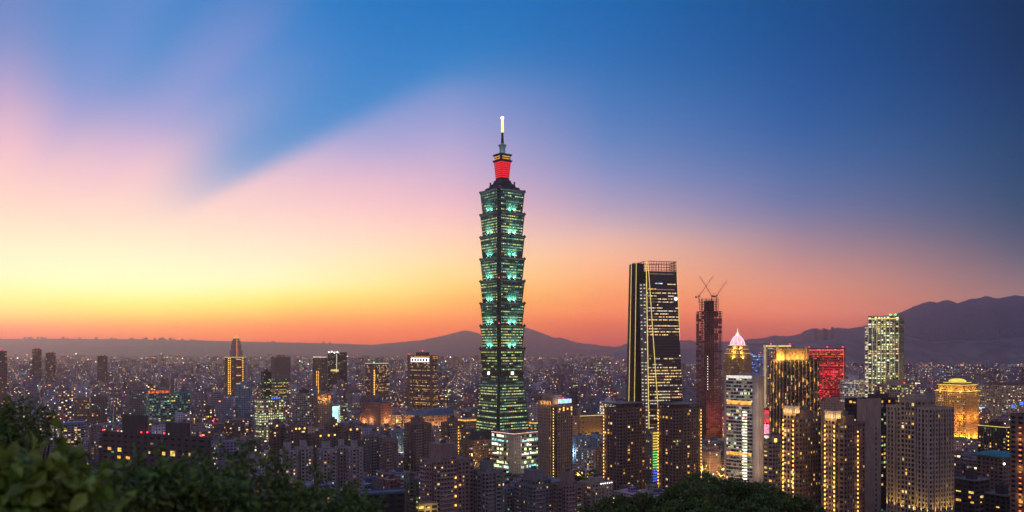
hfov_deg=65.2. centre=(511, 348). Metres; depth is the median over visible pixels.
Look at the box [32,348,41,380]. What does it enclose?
apartment tower
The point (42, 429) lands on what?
apartment block
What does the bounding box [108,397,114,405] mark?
apartment block
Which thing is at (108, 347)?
hills
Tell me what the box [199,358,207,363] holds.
apartment block
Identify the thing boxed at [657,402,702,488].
apartment tower
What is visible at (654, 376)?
skyscraper
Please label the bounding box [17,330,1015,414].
city lights
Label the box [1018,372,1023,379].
apartment block
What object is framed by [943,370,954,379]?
apartment block
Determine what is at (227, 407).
apartment block
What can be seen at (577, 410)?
apartment block
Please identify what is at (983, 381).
apartment block
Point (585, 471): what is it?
apartment block
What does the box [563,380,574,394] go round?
apartment block
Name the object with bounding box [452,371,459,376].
apartment block
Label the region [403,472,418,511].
apartment block
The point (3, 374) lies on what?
apartment tower
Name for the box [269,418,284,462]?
apartment block
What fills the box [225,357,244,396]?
apartment tower
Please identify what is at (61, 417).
apartment block
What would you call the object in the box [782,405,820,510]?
apartment tower
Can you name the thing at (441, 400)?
apartment block
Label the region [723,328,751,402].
office tower
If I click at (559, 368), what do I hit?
apartment block
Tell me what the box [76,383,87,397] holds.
apartment block
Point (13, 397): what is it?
apartment block
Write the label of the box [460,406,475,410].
apartment block
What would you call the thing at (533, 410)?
apartment block
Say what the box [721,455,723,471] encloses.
apartment block
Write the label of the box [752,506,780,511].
tree
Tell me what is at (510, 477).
apartment block
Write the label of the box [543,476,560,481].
apartment block
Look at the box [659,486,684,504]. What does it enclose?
tree
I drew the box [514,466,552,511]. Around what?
apartment block
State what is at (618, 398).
apartment block
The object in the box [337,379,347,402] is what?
apartment block
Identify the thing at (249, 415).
apartment block
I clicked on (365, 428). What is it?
apartment block
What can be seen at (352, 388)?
apartment block
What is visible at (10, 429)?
tree
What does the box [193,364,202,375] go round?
apartment block
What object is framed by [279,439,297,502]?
apartment block
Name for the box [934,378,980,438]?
office tower
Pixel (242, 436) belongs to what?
apartment block
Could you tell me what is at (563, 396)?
apartment block
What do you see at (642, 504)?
tree
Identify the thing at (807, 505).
tree
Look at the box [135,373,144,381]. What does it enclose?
apartment block
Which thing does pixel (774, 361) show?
window
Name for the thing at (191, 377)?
apartment block
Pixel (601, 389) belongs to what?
apartment block
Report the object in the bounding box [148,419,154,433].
apartment block
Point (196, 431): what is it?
apartment block
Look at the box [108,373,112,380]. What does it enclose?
apartment block
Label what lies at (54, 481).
bush
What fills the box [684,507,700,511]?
tree
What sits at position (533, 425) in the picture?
pavilion
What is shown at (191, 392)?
apartment block
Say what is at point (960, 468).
apartment block
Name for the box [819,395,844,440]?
office block
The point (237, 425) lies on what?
apartment block
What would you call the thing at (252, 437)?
apartment block
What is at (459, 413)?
apartment block
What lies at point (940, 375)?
apartment block
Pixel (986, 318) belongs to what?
mountain
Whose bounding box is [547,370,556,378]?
apartment block
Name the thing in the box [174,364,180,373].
apartment block
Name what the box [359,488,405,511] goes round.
building
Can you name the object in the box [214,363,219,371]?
apartment block
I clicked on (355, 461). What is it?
apartment block
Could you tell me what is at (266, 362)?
apartment block
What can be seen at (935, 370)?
apartment block
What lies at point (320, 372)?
office tower
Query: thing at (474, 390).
apartment block
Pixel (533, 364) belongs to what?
city
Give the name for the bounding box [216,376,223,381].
apartment block
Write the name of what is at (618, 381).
apartment block
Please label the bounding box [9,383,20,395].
apartment block
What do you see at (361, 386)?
apartment block
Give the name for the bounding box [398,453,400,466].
apartment block
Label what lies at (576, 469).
apartment block
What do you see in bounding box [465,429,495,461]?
mall building
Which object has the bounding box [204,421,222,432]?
apartment block
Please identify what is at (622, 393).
arena
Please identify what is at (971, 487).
building
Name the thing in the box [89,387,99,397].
apartment block
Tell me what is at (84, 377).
apartment block
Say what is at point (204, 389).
apartment block
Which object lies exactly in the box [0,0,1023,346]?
sky
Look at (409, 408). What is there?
apartment block
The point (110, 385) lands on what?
apartment block
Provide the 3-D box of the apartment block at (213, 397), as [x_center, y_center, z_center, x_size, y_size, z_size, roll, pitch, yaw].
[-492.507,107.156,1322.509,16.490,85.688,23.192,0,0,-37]
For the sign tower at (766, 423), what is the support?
on the ground
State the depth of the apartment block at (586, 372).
3136.19 m
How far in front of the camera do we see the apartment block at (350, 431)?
925.10 m
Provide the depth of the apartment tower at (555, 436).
828.29 m
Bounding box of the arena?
[619,384,625,397]
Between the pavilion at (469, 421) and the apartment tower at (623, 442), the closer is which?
the apartment tower at (623, 442)
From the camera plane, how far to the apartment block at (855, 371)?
3268.73 m
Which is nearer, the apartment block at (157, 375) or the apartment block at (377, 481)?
the apartment block at (377, 481)
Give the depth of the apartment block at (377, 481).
772.23 m
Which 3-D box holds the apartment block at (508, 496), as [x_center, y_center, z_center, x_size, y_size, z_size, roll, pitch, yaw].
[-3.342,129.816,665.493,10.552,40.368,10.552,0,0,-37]
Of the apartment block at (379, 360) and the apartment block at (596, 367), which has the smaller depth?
the apartment block at (596, 367)
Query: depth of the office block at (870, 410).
656.55 m
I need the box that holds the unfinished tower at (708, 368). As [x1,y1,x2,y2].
[696,298,721,437]
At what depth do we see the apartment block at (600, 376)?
2738.14 m
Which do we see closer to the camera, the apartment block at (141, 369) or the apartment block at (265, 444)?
the apartment block at (265, 444)
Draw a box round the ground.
[7,355,723,495]
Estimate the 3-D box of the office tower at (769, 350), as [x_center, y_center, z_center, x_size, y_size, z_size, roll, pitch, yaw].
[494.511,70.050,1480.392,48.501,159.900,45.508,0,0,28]
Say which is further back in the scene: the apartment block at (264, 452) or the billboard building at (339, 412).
the billboard building at (339, 412)
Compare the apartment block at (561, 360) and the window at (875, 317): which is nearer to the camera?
the window at (875, 317)
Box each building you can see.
[331,404,346,422]
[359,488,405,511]
[416,501,437,511]
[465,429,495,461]
[600,398,615,413]
[645,429,657,481]
[955,467,989,511]
[984,481,1009,511]
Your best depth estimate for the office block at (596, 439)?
1043.70 m
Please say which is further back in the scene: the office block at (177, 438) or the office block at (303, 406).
the office block at (303, 406)
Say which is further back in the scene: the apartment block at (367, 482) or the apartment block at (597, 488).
the apartment block at (367, 482)
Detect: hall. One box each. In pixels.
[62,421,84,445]
[362,402,391,425]
[399,407,475,427]
[578,414,602,434]
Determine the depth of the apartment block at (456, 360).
5591.11 m
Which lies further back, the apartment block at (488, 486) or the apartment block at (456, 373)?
the apartment block at (456, 373)
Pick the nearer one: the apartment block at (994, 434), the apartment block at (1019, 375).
the apartment block at (994, 434)
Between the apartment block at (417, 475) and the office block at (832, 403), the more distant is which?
the office block at (832, 403)
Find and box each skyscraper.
[230,335,242,356]
[475,117,528,430]
[626,260,682,429]
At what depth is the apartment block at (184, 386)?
1728.87 m
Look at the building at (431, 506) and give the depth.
563.10 m
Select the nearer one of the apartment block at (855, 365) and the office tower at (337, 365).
the office tower at (337, 365)
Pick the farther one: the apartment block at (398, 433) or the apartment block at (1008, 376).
the apartment block at (1008, 376)
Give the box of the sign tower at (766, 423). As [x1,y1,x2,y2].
[764,408,768,438]
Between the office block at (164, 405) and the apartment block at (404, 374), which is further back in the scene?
the apartment block at (404, 374)
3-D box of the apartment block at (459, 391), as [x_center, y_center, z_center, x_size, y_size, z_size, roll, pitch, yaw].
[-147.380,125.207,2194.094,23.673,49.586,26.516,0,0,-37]
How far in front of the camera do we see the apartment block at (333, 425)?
965.50 m
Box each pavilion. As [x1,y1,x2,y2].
[458,417,476,427]
[529,421,537,430]
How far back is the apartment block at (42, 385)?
1825.80 m
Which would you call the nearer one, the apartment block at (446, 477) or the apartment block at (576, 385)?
the apartment block at (446, 477)
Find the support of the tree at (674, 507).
on the ground
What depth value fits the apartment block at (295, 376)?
2898.10 m
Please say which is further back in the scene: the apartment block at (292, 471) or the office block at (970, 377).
the office block at (970, 377)
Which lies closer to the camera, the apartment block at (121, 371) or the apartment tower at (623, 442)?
the apartment tower at (623, 442)
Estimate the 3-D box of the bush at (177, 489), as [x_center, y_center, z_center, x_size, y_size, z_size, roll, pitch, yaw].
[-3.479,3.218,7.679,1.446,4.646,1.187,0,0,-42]
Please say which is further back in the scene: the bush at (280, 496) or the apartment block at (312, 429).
the apartment block at (312, 429)
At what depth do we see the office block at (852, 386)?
1362.47 m
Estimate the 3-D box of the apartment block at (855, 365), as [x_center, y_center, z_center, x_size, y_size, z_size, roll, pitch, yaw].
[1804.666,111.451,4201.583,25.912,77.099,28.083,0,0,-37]
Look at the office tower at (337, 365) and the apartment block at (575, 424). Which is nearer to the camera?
the apartment block at (575, 424)
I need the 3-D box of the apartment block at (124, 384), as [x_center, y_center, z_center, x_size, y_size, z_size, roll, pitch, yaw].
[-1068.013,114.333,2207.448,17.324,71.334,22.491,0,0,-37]
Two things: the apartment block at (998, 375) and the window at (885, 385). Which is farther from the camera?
the apartment block at (998, 375)
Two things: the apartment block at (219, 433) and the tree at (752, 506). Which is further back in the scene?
the apartment block at (219, 433)
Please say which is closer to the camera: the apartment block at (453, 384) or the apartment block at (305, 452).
the apartment block at (305, 452)
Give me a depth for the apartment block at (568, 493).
646.14 m
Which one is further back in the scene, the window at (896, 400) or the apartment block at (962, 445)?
the apartment block at (962, 445)
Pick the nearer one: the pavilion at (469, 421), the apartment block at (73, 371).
the pavilion at (469, 421)
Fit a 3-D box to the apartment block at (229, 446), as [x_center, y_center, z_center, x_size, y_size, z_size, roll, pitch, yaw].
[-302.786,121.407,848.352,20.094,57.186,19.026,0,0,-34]
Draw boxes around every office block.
[101,415,210,484]
[127,386,149,414]
[146,389,189,422]
[255,397,283,439]
[271,375,288,398]
[292,388,313,425]
[491,428,537,474]
[573,433,589,464]
[581,445,594,467]
[590,432,602,447]
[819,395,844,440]
[840,375,864,400]
[845,391,897,511]
[874,378,913,403]
[956,373,978,383]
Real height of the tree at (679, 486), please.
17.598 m
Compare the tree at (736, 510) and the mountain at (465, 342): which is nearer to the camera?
the tree at (736, 510)
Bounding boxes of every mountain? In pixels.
[347,328,611,355]
[576,295,1023,356]
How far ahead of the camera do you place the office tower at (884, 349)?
1315.18 m
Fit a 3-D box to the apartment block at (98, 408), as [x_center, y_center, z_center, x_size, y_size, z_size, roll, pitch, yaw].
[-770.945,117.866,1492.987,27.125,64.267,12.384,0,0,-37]
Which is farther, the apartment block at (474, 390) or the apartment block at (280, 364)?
the apartment block at (280, 364)
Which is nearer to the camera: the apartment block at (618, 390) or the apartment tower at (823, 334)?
the apartment block at (618, 390)
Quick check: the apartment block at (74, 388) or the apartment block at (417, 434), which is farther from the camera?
the apartment block at (74, 388)
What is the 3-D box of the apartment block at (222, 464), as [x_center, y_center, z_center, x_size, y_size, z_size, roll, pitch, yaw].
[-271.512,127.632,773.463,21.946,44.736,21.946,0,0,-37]
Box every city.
[0,354,1023,511]
[977,382,1023,420]
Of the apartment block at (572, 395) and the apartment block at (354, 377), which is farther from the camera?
the apartment block at (354, 377)
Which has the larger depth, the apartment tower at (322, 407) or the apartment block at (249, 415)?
the apartment block at (249, 415)
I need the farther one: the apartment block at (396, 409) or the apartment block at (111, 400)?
the apartment block at (111, 400)
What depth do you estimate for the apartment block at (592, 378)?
2081.92 m
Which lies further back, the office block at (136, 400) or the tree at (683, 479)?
the office block at (136, 400)
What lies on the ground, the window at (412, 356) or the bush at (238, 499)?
the bush at (238, 499)
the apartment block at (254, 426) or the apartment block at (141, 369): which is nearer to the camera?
the apartment block at (254, 426)
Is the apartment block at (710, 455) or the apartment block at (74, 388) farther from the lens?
the apartment block at (74, 388)
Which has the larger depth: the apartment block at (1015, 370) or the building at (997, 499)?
the apartment block at (1015, 370)
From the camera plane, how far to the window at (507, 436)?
962.79 m
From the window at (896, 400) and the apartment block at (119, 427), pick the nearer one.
the window at (896, 400)
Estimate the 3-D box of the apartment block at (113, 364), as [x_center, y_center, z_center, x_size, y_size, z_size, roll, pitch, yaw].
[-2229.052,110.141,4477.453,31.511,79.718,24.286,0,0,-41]
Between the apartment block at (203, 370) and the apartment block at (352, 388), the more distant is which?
the apartment block at (203, 370)
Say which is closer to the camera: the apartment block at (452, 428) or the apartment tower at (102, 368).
the apartment block at (452, 428)
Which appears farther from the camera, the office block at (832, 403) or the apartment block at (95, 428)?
the office block at (832, 403)
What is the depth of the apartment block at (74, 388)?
1832.48 m
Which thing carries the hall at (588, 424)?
on the ground
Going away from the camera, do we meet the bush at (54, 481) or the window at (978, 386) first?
the bush at (54, 481)
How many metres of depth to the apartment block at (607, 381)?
2381.93 m
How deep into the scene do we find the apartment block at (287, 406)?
1487.30 m
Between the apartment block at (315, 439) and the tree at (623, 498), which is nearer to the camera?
the tree at (623, 498)
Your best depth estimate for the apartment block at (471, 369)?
3463.06 m
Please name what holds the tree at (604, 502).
on the ground
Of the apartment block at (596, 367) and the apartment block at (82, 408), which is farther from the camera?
the apartment block at (596, 367)
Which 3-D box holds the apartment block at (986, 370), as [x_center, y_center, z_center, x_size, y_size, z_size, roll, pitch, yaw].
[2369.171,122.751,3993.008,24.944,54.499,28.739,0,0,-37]
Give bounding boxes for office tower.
[261,369,270,398]
[313,357,326,393]
[328,351,346,391]
[365,362,387,399]
[407,350,437,409]
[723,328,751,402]
[724,373,763,483]
[750,351,763,375]
[763,345,794,407]
[809,346,844,400]
[864,314,903,396]
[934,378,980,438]
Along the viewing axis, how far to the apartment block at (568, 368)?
3435.04 m
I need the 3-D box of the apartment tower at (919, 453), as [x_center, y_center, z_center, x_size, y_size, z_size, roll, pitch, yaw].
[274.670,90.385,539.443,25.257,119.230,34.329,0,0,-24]
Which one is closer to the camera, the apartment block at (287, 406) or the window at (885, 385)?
the window at (885, 385)
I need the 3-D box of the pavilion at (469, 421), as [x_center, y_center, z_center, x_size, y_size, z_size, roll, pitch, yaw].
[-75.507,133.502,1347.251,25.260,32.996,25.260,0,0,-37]
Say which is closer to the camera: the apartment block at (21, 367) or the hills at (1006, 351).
the apartment block at (21, 367)
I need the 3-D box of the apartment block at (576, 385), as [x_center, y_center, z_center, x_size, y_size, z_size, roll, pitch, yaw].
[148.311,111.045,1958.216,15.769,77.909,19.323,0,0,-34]
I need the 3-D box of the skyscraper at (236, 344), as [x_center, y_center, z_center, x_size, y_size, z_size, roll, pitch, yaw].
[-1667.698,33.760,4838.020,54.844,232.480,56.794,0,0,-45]
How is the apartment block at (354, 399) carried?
on the ground
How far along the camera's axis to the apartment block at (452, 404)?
1703.21 m
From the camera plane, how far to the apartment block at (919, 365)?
5210.69 m
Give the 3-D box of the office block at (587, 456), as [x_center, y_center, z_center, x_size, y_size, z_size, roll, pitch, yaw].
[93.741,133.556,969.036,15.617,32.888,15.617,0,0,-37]
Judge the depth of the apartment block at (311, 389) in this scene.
1758.47 m
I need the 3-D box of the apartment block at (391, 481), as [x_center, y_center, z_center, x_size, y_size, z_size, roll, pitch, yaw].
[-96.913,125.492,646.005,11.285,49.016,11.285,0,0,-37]
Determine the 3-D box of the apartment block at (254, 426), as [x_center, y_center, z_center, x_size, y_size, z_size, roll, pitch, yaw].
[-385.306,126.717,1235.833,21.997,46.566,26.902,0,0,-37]
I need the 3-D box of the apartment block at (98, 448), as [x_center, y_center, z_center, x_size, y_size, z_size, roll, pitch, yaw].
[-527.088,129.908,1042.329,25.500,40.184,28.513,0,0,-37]
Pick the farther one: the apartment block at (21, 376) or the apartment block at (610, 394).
the apartment block at (21, 376)
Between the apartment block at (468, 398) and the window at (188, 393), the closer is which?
the window at (188, 393)
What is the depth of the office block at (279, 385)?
1710.30 m
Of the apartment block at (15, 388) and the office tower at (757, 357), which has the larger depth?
the apartment block at (15, 388)
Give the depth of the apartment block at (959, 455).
908.18 m
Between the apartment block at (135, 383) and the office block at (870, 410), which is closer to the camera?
the office block at (870, 410)
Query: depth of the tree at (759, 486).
208.41 m
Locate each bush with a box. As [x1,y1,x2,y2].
[0,415,136,511]
[98,439,229,511]
[168,437,271,511]
[224,429,338,511]
[269,459,388,511]
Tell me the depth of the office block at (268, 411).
1158.82 m
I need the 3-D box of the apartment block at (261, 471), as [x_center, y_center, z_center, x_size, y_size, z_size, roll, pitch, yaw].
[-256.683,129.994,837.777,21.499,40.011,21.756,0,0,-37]
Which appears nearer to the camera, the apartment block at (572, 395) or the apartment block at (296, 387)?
the apartment block at (572, 395)
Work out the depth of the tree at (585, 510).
203.00 m
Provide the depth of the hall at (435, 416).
1479.29 m
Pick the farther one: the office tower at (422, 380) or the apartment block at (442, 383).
the apartment block at (442, 383)
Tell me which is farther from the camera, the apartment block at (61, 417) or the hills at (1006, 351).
the hills at (1006, 351)
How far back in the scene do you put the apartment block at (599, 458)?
881.80 m
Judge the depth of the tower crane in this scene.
1364.99 m
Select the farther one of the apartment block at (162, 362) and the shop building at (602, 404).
the apartment block at (162, 362)
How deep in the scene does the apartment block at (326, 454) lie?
693.59 m
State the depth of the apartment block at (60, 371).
3503.65 m
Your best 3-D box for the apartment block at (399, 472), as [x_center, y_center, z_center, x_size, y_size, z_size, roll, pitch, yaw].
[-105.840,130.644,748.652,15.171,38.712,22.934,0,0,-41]
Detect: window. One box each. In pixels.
[148,393,189,420]
[255,400,282,438]
[412,356,433,409]
[492,433,537,472]
[750,354,762,372]
[771,361,812,425]
[809,349,842,398]
[841,380,864,395]
[854,400,896,510]
[865,317,897,396]
[880,385,913,396]
[936,392,978,435]
[978,386,1022,418]
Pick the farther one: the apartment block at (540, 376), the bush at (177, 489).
the apartment block at (540, 376)
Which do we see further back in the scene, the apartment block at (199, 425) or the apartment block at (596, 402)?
the apartment block at (596, 402)
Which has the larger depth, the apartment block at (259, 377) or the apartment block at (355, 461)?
the apartment block at (259, 377)
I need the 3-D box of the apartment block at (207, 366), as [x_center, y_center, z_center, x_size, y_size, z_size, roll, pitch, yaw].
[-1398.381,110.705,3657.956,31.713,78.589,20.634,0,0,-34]
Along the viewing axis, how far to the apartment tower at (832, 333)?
13209.77 m
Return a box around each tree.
[0,389,98,466]
[574,470,581,476]
[578,506,599,511]
[587,468,596,475]
[591,496,628,511]
[608,493,634,510]
[629,491,656,511]
[649,495,661,509]
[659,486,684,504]
[662,499,693,511]
[667,480,693,497]
[678,475,701,489]
[678,485,714,506]
[683,498,711,511]
[684,471,720,491]
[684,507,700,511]
[690,480,720,500]
[718,478,744,502]
[720,477,754,508]
[725,508,741,511]
[731,499,760,511]
[743,480,774,499]
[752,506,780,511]
[758,486,788,501]
[772,497,801,511]
[782,491,801,503]
[791,494,816,511]
[815,504,825,511]
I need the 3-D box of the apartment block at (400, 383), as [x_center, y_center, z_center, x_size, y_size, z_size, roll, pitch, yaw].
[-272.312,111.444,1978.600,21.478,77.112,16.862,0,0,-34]
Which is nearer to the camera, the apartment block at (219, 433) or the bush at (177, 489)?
the bush at (177, 489)
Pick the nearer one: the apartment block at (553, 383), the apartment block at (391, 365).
the apartment block at (553, 383)
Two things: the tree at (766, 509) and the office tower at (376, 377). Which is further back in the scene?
the office tower at (376, 377)
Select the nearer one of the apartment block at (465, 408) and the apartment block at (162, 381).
the apartment block at (465, 408)
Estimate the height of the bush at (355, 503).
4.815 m
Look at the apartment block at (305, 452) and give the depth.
692.62 m
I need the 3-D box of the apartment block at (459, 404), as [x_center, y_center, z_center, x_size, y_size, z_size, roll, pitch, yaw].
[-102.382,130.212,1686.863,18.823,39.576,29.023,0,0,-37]
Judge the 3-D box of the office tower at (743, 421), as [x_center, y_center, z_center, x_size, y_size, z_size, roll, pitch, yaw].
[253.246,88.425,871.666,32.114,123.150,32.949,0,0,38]
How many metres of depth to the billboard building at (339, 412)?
1307.82 m
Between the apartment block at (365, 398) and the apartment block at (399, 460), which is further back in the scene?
the apartment block at (365, 398)
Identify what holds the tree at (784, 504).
on the ground
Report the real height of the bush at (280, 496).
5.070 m
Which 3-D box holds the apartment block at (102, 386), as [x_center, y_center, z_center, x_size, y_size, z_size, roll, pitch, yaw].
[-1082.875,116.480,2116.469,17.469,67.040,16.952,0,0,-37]
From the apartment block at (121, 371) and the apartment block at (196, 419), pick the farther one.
the apartment block at (121, 371)
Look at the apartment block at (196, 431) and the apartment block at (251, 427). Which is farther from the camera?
the apartment block at (251, 427)
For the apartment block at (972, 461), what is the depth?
799.35 m
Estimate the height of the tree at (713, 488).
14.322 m
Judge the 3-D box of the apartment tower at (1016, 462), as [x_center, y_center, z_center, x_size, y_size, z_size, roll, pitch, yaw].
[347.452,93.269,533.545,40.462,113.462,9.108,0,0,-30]
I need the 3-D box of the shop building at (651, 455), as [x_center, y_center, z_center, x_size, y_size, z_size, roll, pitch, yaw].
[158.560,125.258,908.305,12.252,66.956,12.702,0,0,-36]
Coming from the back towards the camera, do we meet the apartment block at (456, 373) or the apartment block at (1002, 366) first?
the apartment block at (1002, 366)
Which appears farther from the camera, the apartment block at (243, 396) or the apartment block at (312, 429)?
the apartment block at (243, 396)
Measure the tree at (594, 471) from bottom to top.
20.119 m
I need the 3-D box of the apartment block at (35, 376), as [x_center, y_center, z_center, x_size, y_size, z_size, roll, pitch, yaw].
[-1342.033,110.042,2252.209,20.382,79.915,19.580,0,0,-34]
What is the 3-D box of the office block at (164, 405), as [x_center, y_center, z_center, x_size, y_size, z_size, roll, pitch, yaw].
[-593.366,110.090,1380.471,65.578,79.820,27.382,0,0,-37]
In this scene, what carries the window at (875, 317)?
in the office tower at (884, 349)
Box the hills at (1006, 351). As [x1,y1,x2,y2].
[614,337,1023,364]
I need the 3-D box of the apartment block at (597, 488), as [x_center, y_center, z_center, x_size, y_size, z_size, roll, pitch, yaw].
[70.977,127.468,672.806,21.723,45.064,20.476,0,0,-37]
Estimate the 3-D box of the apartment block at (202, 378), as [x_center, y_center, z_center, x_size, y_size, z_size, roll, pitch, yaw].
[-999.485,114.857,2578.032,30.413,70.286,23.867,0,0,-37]
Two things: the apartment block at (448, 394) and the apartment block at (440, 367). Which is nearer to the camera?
the apartment block at (448, 394)
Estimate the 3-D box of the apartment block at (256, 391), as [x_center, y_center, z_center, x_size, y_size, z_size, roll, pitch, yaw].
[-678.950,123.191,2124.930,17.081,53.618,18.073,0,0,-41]
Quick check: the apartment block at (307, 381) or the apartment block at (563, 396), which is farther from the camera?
the apartment block at (307, 381)
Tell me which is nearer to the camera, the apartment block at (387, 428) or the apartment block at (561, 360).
the apartment block at (387, 428)
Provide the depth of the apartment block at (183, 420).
1007.85 m
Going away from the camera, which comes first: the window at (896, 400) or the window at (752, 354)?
the window at (896, 400)
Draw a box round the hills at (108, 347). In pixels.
[0,339,382,354]
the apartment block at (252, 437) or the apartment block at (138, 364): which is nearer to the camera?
the apartment block at (252, 437)
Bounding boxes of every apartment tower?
[0,350,6,401]
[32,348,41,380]
[45,352,55,385]
[97,355,107,386]
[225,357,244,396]
[314,389,330,428]
[538,394,572,477]
[602,401,646,490]
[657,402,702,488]
[769,347,818,437]
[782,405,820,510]
[822,328,824,340]
[822,410,864,511]
[825,329,827,339]
[831,327,833,339]
[886,394,953,511]
[1010,412,1023,511]
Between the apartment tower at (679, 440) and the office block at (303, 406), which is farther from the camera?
the office block at (303, 406)
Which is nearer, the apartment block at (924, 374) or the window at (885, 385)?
the window at (885, 385)
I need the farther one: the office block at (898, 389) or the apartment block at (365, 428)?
the office block at (898, 389)
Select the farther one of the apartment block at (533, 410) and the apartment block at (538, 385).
the apartment block at (538, 385)
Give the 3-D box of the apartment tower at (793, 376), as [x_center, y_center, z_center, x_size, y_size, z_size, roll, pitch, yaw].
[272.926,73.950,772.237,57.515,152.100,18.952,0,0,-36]
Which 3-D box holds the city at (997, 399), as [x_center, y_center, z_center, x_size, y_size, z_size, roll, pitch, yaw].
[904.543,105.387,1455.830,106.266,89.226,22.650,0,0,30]
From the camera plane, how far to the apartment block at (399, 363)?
3987.03 m
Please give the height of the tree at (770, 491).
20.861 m
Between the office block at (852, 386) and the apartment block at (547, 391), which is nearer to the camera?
the office block at (852, 386)
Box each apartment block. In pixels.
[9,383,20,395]
[11,394,23,417]
[12,364,17,378]
[16,371,26,386]
[18,364,28,374]
[24,379,37,413]
[33,374,39,380]
[33,404,47,434]
[39,380,49,405]
[44,387,57,412]
[50,412,64,431]
[56,368,64,376]
[57,378,68,392]
[58,389,72,421]
[70,368,77,375]
[72,382,76,401]
[74,395,89,421]
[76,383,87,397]
[81,375,88,381]
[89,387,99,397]
[89,421,103,459]
[90,395,107,422]
[95,433,100,465]
[98,380,106,392]
[106,380,112,389]
[107,389,117,396]
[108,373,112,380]
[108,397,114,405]
[110,361,116,369]
[111,424,121,431]
[113,400,122,422]
[116,367,126,378]
[121,377,128,395]
[123,361,128,367]
[129,377,138,387]
[130,381,141,387]
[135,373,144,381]
[136,361,141,371]
[139,367,146,372]
[145,381,156,389]
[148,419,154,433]
[152,421,165,433]
[155,373,166,384]
[158,377,166,388]
[160,359,165,367]
[169,373,177,391]
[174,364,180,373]
[177,374,187,391]
[178,419,191,433]
[179,382,189,391]
[187,418,203,429]
[188,374,195,381]
[189,364,192,373]
[190,381,202,405]
[192,413,198,422]
[192,427,213,442]
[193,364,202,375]
[193,383,203,414]
[196,373,207,385]
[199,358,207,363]
[199,402,214,422]
[200,368,206,372]
[201,385,214,402]
[202,364,209,374]
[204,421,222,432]
[207,390,220,421]
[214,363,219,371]
[214,430,226,439]
[214,436,238,473]
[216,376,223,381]
[218,457,245,477]
[221,396,233,419]
[225,417,244,438]
[232,434,248,438]
[235,381,250,417]
[239,434,261,460]
[244,411,254,419]
[245,363,252,373]
[245,451,257,478]
[249,420,252,433]
[252,385,260,397]
[253,417,254,436]
[257,372,260,382]
[258,457,278,492]
[259,437,268,449]
[262,448,268,457]
[264,360,269,368]
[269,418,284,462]
[271,355,290,382]
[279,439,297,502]
[284,397,291,424]
[284,420,307,448]
[291,372,300,382]
[291,382,300,401]
[296,437,312,481]
[303,379,312,387]
[303,423,321,433]
[304,384,317,393]
[308,429,336,472]
[317,438,336,496]
[324,417,342,445]
[333,384,336,399]
[335,436,349,498]
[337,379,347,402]
[341,419,358,427]
[342,421,360,446]
[347,437,363,511]
[348,385,357,392]
[349,375,359,379]
[349,391,360,407]
[353,358,359,365]
[357,383,364,389]
[359,423,379,439]
[360,392,370,406]
[360,436,364,470]
[364,428,383,476]
[364,477,370,489]
[370,393,382,401]
[371,467,393,488]
[376,358,382,362]
[380,434,397,469]
[381,423,394,433]
[384,474,400,488]
[385,467,409,487]
[388,362,395,369]
[388,369,395,378]
[392,405,404,414]
[392,414,401,424]
[392,426,403,452]
[396,360,403,369]
[396,378,406,397]
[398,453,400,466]
[400,386,406,406]
[402,371,406,378]
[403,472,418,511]
[404,406,412,411]
[404,415,430,472]
[404,471,419,501]
[420,439,473,511]
[431,426,440,442]
[438,362,442,372]
[438,377,446,392]
[438,392,444,407]
[439,387,452,407]
[441,415,464,454]
[447,382,456,387]
[447,401,455,408]
[451,379,465,386]
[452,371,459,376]
[453,357,462,365]
[453,386,464,397]
[454,409,471,417]
[456,401,470,408]
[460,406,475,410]
[463,394,474,406]
[465,427,473,437]
[467,365,475,377]
[469,384,479,397]
[474,457,502,511]
[503,480,513,511]
[506,473,523,480]
[512,476,523,485]
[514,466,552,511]
[530,400,537,420]
[531,394,541,401]
[534,375,546,378]
[536,382,547,389]
[540,382,547,394]
[543,388,557,394]
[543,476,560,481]
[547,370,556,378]
[548,376,558,392]
[553,468,583,511]
[555,364,564,376]
[557,358,564,363]
[557,372,565,392]
[558,393,568,403]
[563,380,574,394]
[565,364,572,375]
[565,389,578,406]
[569,378,577,389]
[573,406,588,415]
[573,415,577,434]
[573,467,582,477]
[577,354,582,361]
[579,381,591,414]
[580,467,594,477]
[580,473,612,510]
[584,370,594,377]
[587,372,597,392]
[591,364,601,372]
[593,396,603,410]
[595,443,602,472]
[597,372,607,386]
[598,387,611,392]
[603,390,615,400]
[604,376,611,387]
[612,375,624,390]
[613,396,623,401]
[616,387,620,397]
[620,363,626,372]
[684,383,695,406]
[701,441,720,475]
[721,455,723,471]
[722,411,723,438]
[763,432,782,491]
[851,368,861,374]
[852,363,858,367]
[912,379,925,394]
[917,363,926,368]
[918,368,931,383]
[926,388,935,403]
[929,363,936,367]
[933,368,943,378]
[937,372,942,378]
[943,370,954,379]
[954,437,969,451]
[954,450,976,461]
[954,461,968,511]
[962,435,977,451]
[963,456,976,470]
[972,364,982,381]
[973,450,1009,491]
[978,419,1009,451]
[981,379,988,383]
[982,368,990,372]
[994,369,1002,381]
[999,364,1005,373]
[1003,374,1012,379]
[1011,366,1020,376]
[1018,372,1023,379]

